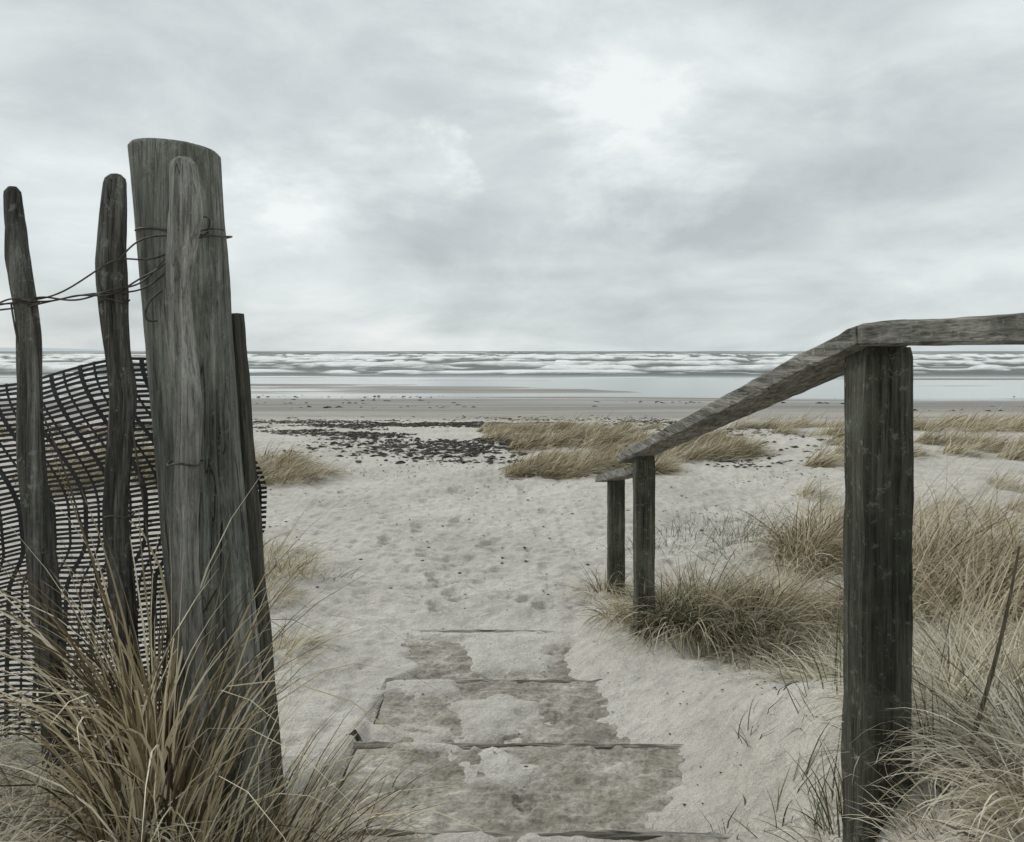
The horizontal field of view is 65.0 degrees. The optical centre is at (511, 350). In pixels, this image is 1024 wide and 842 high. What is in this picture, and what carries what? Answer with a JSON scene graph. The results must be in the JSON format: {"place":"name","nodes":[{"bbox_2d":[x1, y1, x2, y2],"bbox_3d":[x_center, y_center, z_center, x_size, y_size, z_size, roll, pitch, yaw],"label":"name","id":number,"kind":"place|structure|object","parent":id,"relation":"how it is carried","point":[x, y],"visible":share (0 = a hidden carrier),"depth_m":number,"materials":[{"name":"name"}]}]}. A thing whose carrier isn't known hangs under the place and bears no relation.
{"place":"outdoors","nodes":[
{"label":"outdoors","id":0,"kind":"place"},
{"bbox_2d":[0,348,103,350],"bbox_3d":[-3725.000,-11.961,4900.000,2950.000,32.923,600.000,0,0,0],"label":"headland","id":1,"kind":"structure","parent":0,"point":[43,349],"depth_m":4660.95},
{"bbox_2d":[5,437,348,668],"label":"marram grass","id":2,"kind":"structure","parent":0,"point":[283,459],"depth_m":8.85,"materials":[{"name":"plant"}]},
{"bbox_2d":[0,378,1023,841],"bbox_3d":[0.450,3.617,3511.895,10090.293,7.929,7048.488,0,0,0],"label":"sand beach","id":3,"kind":"structure","parent":0,"point":[656,696],"depth_m":5.27,"materials":[{"name":"beige sand"}]},
{"bbox_2d":[0,696,218,841],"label":"marram grass","id":4,"kind":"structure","parent":3,"relation":"on","point":[15,836],"depth_m":1.26,"materials":[{"name":"beige plant"}]},
{"bbox_2d":[0,156,232,841],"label":"paling fence","id":5,"kind":"object","parent":3,"relation":"on","point":[184,223],"visible":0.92,"depth_m":1.42,"materials":[{"name":"grey wood"}]},
{"bbox_2d":[127,138,276,841],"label":"fence post","id":6,"kind":"object","parent":3,"relation":"on","point":[222,492],"visible":0.64,"depth_m":1.50,"materials":[{"name":"grey wood"}]},
{"bbox_2d":[0,357,266,744],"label":"windbreak netting","id":7,"kind":"object","parent":6,"relation":"attached to","point":[12,492],"visible":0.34,"depth_m":1.68,"materials":[{"name":"black plastic"}]},
{"bbox_2d":[0,446,494,841],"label":"marram grass","id":8,"kind":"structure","parent":3,"relation":"on","point":[138,756],"depth_m":1.30,"materials":[{"name":"beige plant"}]},
{"bbox_2d":[232,313,288,841],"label":"timber batten","id":9,"kind":"object","parent":3,"relation":"on","point":[254,514],"visible":0.6,"depth_m":1.60,"materials":[{"name":"grey wood"}]},
{"bbox_2d":[0,406,1023,544],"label":"marram grass","id":10,"kind":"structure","parent":3,"relation":"on","point":[555,464],"depth_m":11.11,"materials":[{"name":"plant"}]},
{"bbox_2d":[0,395,1023,805],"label":"seaweed","id":11,"kind":"object","parent":3,"relation":"on","point":[474,449],"visible":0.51,"depth_m":13.12,"materials":[{"name":"black plant"}]},
{"bbox_2d":[298,629,734,841],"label":"wooden steps","id":12,"kind":"structure","parent":3,"relation":"on","point":[598,780],"depth_m":2.62,"materials":[{"name":"grey wood"}]},
{"bbox_2d":[595,313,1023,841],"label":"wooden handrail","id":13,"kind":"object","parent":3,"relation":"on","point":[872,362],"visible":0.91,"depth_m":1.60,"materials":[{"name":"wood"}]},
{"bbox_2d":[723,577,1023,841],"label":"marram grass","id":14,"kind":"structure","parent":3,"relation":"on","point":[991,742],"depth_m":1.55,"materials":[{"name":"beige plant"}]},
{"bbox_2d":[959,546,1020,784],"bbox_3d":[0.876,0.655,1.498,0.128,0.591,0.015,0,0,18],"label":"dry stalk","id":15,"kind":"object","parent":3,"relation":"on","point":[990,678],"visible":0.74,"depth_m":1.49,"materials":[{"name":"brown plant"}]},
{"bbox_2d":[0,351,1023,398],"bbox_3d":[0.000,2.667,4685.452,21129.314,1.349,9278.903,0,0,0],"label":"sea","id":16,"kind":"structure","parent":0,"point":[696,374],"depth_m":124.21,"materials":[{"name":"liquid"}]},
{"bbox_2d":[0,502,1023,841],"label":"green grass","id":17,"kind":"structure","parent":0,"point":[686,604],"depth_m":2.27,"materials":[{"name":"plant"}]},
{"bbox_2d":[0,0,1023,350],"label":"sky","id":18,"kind":"structure","parent":0,"point":[398,175],"materials":[{"name":"grey"}]},
{"bbox_2d":[547,536,976,675],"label":"marram grass","id":19,"kind":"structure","parent":0,"point":[767,597],"depth_m":3.84,"materials":[{"name":"plant"}]},
{"bbox_2d":[655,404,1023,720],"bbox_3d":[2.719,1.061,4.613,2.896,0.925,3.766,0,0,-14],"label":"marram grass","id":20,"kind":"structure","parent":0,"point":[815,530],"depth_m":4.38,"materials":[{"name":"plant"}]}
]}

